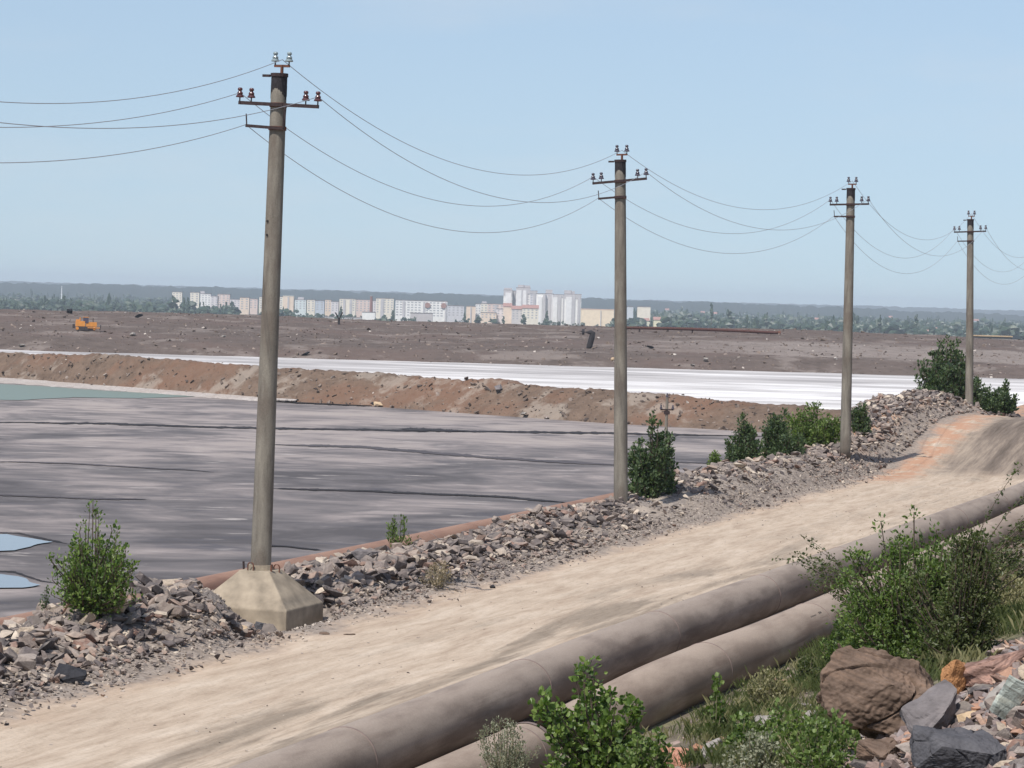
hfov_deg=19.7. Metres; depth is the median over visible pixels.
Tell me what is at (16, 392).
lagoon water
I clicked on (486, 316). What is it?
apartment block
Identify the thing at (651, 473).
bush
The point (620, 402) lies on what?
power pole
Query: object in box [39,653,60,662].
rock
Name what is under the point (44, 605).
weed
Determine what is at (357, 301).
window
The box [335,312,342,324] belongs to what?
dead shrub
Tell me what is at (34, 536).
mud channel
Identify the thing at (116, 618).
rock
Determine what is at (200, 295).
window
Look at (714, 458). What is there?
bush
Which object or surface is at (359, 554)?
rock
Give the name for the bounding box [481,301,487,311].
apartment block
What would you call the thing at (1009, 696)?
rock
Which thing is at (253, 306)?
apartment block
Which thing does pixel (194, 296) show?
apartment block
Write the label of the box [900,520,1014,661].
feathery shrub
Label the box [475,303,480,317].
apartment block
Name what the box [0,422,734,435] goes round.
mud channel
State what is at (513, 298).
apartment block
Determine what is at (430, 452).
mud channel
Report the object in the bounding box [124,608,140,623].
rock
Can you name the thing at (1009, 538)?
arching shrub
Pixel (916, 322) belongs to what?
round tree
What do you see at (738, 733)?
weed
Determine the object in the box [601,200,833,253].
power wire
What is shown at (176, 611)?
rock
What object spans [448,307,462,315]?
window
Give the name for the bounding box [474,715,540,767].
sage bush
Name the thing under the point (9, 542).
pool water
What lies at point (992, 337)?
long shed
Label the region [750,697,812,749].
weed
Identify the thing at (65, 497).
mud channel
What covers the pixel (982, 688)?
rock
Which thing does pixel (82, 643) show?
rock
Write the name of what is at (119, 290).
hills
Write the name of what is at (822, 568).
arching shrub
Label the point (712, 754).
grass
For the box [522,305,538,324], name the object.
apartment block
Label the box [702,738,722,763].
rock
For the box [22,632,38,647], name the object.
rock
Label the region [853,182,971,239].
power wire
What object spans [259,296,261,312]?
apartment block
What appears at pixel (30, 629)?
rock
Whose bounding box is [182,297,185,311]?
poplar tree
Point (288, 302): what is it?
apartment block
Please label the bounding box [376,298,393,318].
apartment block
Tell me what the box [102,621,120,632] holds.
rock
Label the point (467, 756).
pipeline
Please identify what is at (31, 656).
rock
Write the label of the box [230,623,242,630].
rock
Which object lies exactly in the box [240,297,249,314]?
apartment block
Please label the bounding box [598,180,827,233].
power wire
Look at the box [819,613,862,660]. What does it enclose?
weed
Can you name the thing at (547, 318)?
poplar tree
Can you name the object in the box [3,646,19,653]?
rock
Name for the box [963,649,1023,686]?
boulder
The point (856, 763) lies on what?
rock
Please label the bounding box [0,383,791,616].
tailings pond
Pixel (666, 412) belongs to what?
power pole
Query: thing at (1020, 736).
rock
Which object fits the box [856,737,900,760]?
rock
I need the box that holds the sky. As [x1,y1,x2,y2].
[0,0,1023,309]
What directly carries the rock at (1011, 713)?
on the embankment
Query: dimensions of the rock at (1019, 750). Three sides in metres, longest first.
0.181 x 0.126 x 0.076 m
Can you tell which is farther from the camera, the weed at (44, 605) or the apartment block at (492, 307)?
the apartment block at (492, 307)
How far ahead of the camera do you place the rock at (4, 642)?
48.57 m
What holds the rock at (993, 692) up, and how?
on the embankment
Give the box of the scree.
[652,543,1023,767]
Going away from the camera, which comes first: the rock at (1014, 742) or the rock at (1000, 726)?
the rock at (1014, 742)
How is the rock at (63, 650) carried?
on the berm ground at (686, 504)
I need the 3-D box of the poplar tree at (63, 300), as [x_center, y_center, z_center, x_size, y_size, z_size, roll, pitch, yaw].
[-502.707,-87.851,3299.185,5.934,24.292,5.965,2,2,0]
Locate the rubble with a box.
[0,388,1020,724]
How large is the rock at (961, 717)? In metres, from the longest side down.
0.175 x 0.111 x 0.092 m
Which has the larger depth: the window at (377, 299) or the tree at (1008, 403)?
the window at (377, 299)
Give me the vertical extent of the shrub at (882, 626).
2.569 m
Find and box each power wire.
[0,59,282,103]
[0,93,238,127]
[0,97,316,128]
[0,124,245,162]
[243,95,591,205]
[249,127,597,232]
[283,60,621,174]
[321,99,643,202]
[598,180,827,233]
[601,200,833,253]
[622,150,851,209]
[648,173,867,229]
[832,202,953,257]
[835,218,955,273]
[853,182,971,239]
[871,203,985,255]
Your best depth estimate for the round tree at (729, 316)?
3248.02 m
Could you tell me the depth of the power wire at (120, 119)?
54.27 m
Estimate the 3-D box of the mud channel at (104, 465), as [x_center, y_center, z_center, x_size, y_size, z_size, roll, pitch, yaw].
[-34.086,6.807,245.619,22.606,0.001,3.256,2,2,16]
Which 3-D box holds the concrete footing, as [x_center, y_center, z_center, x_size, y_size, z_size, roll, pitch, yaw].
[-5.126,4.365,59.857,2.000,1.527,2.000,2,2,18]
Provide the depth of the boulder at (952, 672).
28.50 m
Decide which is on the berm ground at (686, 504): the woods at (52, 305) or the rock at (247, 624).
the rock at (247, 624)
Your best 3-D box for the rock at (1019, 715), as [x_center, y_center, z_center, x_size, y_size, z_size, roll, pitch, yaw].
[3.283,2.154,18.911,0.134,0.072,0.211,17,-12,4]
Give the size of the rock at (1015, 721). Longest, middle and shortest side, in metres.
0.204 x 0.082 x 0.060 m
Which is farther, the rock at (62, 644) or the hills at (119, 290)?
the hills at (119, 290)
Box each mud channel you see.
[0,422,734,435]
[0,461,209,471]
[0,494,138,499]
[0,532,66,543]
[0,571,53,582]
[272,545,319,549]
[275,444,613,464]
[278,488,561,501]
[292,402,371,405]
[402,427,464,431]
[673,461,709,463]
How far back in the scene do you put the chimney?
3497.41 m
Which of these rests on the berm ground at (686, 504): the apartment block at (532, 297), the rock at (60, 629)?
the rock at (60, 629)
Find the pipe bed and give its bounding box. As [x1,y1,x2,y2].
[434,542,1019,766]
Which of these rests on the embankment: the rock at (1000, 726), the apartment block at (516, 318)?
the rock at (1000, 726)
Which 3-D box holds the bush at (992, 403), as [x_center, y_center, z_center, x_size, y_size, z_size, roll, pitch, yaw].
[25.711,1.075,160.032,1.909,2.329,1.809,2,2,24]
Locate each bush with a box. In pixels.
[418,560,453,588]
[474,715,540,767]
[706,449,722,464]
[917,384,931,389]
[975,387,985,407]
[980,382,1002,415]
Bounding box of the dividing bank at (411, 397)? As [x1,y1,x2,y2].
[0,352,840,432]
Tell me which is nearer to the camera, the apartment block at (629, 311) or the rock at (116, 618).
the rock at (116, 618)
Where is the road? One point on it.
(968, 456)
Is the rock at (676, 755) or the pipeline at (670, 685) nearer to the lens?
the rock at (676, 755)
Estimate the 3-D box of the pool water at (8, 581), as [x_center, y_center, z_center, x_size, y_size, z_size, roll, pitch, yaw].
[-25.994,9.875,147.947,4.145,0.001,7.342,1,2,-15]
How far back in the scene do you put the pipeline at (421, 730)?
47.36 m
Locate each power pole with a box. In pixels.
[236,52,321,565]
[590,145,648,502]
[659,393,673,438]
[828,177,869,458]
[953,210,986,402]
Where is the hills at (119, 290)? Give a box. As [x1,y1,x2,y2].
[0,282,1023,322]
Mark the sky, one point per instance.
(751, 105)
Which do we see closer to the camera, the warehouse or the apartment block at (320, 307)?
the warehouse
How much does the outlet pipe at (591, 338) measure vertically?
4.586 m
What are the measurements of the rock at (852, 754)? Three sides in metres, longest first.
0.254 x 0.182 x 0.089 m
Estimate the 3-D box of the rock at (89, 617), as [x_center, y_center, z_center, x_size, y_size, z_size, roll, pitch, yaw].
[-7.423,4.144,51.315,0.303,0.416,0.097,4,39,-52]
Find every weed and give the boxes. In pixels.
[38,584,49,610]
[386,514,418,546]
[612,725,677,767]
[703,672,725,737]
[716,728,790,767]
[723,708,758,748]
[742,665,790,706]
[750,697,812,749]
[768,706,860,767]
[795,654,821,680]
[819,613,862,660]
[988,562,1023,611]
[995,551,1023,580]
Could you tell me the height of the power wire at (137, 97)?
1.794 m
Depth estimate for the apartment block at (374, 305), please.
3898.78 m
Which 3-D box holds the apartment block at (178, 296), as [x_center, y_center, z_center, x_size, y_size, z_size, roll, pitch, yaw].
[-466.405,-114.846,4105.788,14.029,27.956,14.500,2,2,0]
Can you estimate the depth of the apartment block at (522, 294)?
3637.57 m
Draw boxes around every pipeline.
[0,493,613,624]
[229,481,1023,767]
[416,722,556,767]
[536,504,1023,736]
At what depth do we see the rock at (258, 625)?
58.20 m
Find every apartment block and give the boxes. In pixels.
[172,291,182,307]
[190,292,200,307]
[200,291,211,306]
[211,296,218,306]
[217,294,230,307]
[230,299,239,309]
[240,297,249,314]
[250,298,257,313]
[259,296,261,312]
[280,296,282,308]
[283,296,294,311]
[295,297,306,315]
[307,299,314,315]
[315,300,324,316]
[325,299,331,315]
[331,301,338,316]
[339,298,355,315]
[356,299,369,316]
[373,300,375,311]
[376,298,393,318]
[395,300,447,321]
[447,305,463,321]
[466,306,475,322]
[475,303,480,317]
[480,312,495,322]
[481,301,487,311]
[488,303,502,311]
[496,308,502,323]
[503,288,512,302]
[503,303,511,323]
[511,306,521,323]
[512,291,515,305]
[516,285,530,305]
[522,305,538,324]
[530,291,537,304]
[536,293,545,322]
[545,290,552,324]
[552,294,564,324]
[564,290,581,325]
[580,309,613,325]
[627,306,633,318]
[637,306,650,323]
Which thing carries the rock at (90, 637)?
on the berm ground at (686, 504)
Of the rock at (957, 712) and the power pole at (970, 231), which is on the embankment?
the rock at (957, 712)
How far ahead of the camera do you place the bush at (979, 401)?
157.97 m
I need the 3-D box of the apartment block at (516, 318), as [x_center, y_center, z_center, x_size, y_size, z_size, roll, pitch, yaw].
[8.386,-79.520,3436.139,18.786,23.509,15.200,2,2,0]
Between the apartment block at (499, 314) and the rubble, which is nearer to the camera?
the rubble
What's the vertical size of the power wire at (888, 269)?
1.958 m
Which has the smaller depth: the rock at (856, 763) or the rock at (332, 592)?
the rock at (856, 763)
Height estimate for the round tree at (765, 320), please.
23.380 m
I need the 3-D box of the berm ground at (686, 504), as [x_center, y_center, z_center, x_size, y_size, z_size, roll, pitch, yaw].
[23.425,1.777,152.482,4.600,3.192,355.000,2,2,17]
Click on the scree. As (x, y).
(979, 716)
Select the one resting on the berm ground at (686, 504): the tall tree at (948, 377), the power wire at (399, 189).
the tall tree at (948, 377)
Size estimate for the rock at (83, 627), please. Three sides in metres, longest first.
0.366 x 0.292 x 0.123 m
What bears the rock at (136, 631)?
on the berm ground at (686, 504)
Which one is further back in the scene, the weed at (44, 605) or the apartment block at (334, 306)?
the apartment block at (334, 306)
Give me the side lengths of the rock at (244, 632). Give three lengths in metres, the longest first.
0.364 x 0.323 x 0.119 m
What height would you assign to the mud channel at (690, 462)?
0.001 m
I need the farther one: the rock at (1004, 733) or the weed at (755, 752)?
the weed at (755, 752)
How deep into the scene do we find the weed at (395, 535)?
73.55 m
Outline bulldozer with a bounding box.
[73,317,100,330]
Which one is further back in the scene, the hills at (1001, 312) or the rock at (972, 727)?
the hills at (1001, 312)
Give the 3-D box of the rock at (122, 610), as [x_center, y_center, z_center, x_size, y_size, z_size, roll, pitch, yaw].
[-7.158,3.865,52.365,0.625,0.466,0.503,-19,12,-5]
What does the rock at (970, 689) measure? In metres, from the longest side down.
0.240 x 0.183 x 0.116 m
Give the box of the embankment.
[622,543,1023,767]
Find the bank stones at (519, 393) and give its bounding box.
[0,309,1023,429]
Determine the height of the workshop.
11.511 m
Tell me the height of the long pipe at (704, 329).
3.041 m
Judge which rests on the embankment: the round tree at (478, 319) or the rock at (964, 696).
the rock at (964, 696)
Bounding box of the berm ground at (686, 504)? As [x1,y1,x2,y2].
[0,398,1023,707]
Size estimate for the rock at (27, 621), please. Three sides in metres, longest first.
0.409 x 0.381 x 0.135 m
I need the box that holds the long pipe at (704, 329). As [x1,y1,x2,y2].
[627,326,780,333]
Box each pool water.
[0,534,51,550]
[0,574,39,587]
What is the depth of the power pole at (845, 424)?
114.44 m
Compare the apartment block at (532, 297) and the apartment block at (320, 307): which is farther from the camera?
the apartment block at (320, 307)
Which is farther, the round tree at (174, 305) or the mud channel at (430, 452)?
the round tree at (174, 305)
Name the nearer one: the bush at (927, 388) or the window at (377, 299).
the bush at (927, 388)
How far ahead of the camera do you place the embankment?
40.18 m
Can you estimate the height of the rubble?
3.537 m
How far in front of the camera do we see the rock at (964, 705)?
23.02 m
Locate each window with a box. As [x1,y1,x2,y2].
[200,295,209,304]
[356,301,368,310]
[377,299,392,312]
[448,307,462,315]
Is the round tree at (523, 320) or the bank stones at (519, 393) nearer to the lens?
the bank stones at (519, 393)
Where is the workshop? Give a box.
[362,312,375,319]
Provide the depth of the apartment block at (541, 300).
3538.05 m
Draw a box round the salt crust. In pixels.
[0,378,296,402]
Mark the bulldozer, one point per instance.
(89, 326)
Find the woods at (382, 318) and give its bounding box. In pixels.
[258,312,584,325]
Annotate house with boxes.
[653,317,660,326]
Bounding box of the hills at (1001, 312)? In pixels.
[0,281,1023,315]
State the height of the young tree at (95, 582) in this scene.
2.200 m
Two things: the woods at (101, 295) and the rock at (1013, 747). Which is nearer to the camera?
the rock at (1013, 747)
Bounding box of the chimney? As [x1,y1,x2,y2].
[369,296,372,311]
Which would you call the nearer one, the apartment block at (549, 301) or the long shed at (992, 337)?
the long shed at (992, 337)
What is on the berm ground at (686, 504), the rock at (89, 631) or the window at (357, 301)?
the rock at (89, 631)
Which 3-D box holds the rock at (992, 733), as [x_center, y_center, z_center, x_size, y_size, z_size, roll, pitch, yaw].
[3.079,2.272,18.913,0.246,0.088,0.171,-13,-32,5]
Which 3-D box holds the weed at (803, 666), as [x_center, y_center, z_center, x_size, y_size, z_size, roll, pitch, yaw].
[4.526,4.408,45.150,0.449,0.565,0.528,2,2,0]
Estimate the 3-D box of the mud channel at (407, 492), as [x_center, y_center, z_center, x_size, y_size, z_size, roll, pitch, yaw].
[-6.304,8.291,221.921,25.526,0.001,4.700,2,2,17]
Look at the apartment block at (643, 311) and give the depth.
3498.88 m
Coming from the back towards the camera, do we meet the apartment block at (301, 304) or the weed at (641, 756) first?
the apartment block at (301, 304)
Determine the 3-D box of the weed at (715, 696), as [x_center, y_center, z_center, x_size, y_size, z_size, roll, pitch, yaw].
[2.690,4.257,38.901,0.276,0.900,0.305,3,2,44]
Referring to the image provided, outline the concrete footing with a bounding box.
[212,561,322,630]
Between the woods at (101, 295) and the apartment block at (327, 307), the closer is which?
the apartment block at (327, 307)
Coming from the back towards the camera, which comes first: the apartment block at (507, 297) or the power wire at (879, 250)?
the apartment block at (507, 297)
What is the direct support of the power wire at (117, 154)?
attached to the power pole at (261, 541)
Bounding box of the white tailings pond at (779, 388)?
[0,349,1023,409]
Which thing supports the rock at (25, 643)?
on the berm ground at (686, 504)
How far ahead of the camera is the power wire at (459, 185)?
68.57 m
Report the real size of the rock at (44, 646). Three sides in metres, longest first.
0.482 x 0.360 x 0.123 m
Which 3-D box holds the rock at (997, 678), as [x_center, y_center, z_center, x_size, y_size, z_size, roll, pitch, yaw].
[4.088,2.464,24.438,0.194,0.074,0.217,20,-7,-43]
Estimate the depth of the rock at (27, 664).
47.46 m
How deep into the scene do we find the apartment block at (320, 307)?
3798.94 m
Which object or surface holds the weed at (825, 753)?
on the embankment
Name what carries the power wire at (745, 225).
attached to the power pole at (845, 424)
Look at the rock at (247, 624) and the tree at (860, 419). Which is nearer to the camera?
the rock at (247, 624)
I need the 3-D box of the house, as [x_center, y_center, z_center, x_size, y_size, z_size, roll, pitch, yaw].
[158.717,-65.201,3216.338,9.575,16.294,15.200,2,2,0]
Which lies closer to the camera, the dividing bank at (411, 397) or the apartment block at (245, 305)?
the dividing bank at (411, 397)
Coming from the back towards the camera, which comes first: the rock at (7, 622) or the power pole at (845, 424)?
the power pole at (845, 424)
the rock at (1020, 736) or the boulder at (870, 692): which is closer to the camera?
the rock at (1020, 736)
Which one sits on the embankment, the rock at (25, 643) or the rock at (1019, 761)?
the rock at (1019, 761)
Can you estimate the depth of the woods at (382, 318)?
3367.55 m
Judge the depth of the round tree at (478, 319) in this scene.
3297.29 m
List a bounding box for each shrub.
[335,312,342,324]
[527,655,652,767]
[772,535,869,617]
[825,504,954,663]
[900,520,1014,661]
[968,462,1023,599]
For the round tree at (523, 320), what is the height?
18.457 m
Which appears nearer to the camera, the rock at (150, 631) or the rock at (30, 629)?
the rock at (30, 629)
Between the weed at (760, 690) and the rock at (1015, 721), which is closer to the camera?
the rock at (1015, 721)
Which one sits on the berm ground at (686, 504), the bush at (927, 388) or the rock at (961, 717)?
the bush at (927, 388)
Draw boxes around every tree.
[45,499,142,619]
[62,295,65,306]
[167,295,179,312]
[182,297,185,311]
[186,297,189,312]
[473,316,481,322]
[520,314,526,323]
[545,310,548,324]
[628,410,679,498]
[710,303,713,324]
[724,412,764,461]
[725,309,732,322]
[759,407,809,457]
[763,312,769,327]
[782,401,840,446]
[851,402,871,435]
[876,315,881,332]
[913,314,918,328]
[913,334,984,405]
[997,378,1019,413]
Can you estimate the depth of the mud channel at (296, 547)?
172.33 m
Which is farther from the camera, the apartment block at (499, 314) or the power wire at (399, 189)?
the apartment block at (499, 314)
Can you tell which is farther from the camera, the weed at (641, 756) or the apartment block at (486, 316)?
the apartment block at (486, 316)
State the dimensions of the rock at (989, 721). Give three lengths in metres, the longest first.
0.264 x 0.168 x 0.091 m
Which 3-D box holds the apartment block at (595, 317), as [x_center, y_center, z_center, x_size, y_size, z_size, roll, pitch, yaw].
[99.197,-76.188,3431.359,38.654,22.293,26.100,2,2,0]
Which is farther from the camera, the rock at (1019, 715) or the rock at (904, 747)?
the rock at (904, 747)
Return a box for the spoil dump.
[0,309,1023,378]
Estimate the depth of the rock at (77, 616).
51.45 m
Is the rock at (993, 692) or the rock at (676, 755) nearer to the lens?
the rock at (993, 692)
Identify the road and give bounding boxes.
[0,412,1023,767]
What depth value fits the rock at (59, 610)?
51.95 m
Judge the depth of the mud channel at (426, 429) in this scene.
327.40 m
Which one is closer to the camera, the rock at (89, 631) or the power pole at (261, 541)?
the rock at (89, 631)
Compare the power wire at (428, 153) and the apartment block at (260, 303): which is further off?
the apartment block at (260, 303)
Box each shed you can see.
[324,316,361,318]
[973,335,1012,339]
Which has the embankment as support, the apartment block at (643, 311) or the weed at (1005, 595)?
the weed at (1005, 595)
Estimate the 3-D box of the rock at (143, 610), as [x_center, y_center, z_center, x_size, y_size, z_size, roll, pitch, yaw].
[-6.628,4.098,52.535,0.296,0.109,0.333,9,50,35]
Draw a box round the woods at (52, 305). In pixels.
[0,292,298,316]
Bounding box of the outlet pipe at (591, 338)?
[582,329,594,348]
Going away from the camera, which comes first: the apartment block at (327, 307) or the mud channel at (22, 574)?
the mud channel at (22, 574)
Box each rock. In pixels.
[0,637,9,646]
[3,620,15,625]
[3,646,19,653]
[13,656,35,670]
[16,637,31,647]
[17,627,34,632]
[17,653,36,661]
[22,619,43,626]
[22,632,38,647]
[35,638,57,645]
[38,640,51,654]
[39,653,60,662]
[44,638,54,649]
[53,605,73,616]
[53,627,68,632]
[53,631,66,641]
[54,645,71,654]
[54,663,86,683]
[57,640,77,651]
[72,613,81,620]
[73,638,97,650]
[75,634,96,642]
[77,609,91,617]
[79,612,96,624]
[79,625,95,629]
[82,628,95,636]
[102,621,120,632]
[104,587,127,613]
[111,614,126,621]
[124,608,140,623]
[128,628,139,638]
[133,586,140,593]
[136,607,146,615]
[143,627,156,639]
[145,581,158,586]
[156,600,173,613]
[163,579,177,585]
[169,605,186,616]
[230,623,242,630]
[240,628,247,636]
[241,621,252,628]
[254,621,265,630]
[322,585,343,597]
[351,548,377,560]
[494,384,501,390]
[660,746,689,767]
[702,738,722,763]
[755,715,780,726]
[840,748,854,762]
[849,759,866,767]
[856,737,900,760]
[895,742,911,753]
[900,679,956,732]
[952,701,974,722]
[954,709,966,717]
[957,710,976,721]
[962,684,979,699]
[962,725,982,730]
[967,684,993,700]
[970,685,990,694]
[980,680,1004,709]
[984,695,996,712]
[986,715,994,728]
[986,731,998,735]
[989,675,1023,719]
[990,675,1007,682]
[993,759,1012,767]
[996,721,1006,730]
[996,728,1012,739]
[1006,739,1023,753]
[1006,742,1019,754]
[1007,706,1023,718]
[1010,717,1023,729]
[1013,711,1023,718]
[1014,746,1023,756]
[1014,758,1023,767]
[1015,733,1023,739]
[1018,664,1023,678]
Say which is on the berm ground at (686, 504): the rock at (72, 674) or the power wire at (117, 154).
the rock at (72, 674)
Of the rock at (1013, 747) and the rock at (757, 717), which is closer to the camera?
the rock at (1013, 747)
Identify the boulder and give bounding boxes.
[816,643,933,738]
[909,725,1006,767]
[940,660,965,693]
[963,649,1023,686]
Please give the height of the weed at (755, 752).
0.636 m
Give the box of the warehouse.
[410,312,432,321]
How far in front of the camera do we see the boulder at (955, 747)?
17.39 m
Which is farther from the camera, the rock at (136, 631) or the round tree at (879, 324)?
the round tree at (879, 324)
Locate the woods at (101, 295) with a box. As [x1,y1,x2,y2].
[0,292,456,304]
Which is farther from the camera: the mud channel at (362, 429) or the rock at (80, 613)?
the mud channel at (362, 429)
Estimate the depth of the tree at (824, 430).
116.56 m
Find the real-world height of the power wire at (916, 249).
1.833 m
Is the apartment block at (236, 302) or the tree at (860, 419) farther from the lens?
the apartment block at (236, 302)
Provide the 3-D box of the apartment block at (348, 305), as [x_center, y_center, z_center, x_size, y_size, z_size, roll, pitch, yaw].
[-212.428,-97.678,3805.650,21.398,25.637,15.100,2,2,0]
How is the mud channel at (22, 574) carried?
on the tailings pond at (172, 522)
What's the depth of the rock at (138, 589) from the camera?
54.19 m
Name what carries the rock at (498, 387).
on the dividing bank at (411, 397)
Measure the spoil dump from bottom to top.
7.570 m
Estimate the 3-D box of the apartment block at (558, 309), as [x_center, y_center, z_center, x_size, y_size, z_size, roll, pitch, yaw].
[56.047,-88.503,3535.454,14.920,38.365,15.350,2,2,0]
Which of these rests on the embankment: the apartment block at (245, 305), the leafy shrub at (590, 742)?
the leafy shrub at (590, 742)
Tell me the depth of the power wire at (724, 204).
98.31 m
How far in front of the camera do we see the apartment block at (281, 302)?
3848.74 m
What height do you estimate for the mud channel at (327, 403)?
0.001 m
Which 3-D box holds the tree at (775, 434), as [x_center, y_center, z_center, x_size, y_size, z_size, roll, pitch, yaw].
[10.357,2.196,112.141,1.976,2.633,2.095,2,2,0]
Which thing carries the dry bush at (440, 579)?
on the berm ground at (686, 504)
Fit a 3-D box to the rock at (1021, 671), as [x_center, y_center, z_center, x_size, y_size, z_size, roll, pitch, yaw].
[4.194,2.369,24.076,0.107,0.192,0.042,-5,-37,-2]
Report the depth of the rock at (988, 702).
22.66 m
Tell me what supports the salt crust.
on the tailings pond at (172, 522)
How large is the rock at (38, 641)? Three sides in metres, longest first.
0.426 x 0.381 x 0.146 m
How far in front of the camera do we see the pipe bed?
47.83 m
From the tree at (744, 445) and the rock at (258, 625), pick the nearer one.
the rock at (258, 625)
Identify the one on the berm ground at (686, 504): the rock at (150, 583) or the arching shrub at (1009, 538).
the rock at (150, 583)
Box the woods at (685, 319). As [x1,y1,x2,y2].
[605,308,1023,339]
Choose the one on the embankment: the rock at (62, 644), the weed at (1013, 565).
the weed at (1013, 565)
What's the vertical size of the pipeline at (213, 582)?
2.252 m
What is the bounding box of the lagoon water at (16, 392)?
[0,384,190,399]
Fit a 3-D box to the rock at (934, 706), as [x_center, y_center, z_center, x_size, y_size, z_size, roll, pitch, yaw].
[3.292,2.611,22.972,0.504,0.380,0.373,-20,19,-16]
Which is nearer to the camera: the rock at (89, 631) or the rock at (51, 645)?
the rock at (51, 645)
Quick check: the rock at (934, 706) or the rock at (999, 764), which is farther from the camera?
the rock at (934, 706)
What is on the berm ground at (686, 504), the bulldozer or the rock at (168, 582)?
the rock at (168, 582)
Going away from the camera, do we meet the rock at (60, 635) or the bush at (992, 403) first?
the rock at (60, 635)
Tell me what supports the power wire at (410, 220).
attached to the power pole at (261, 541)
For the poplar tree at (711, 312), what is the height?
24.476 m

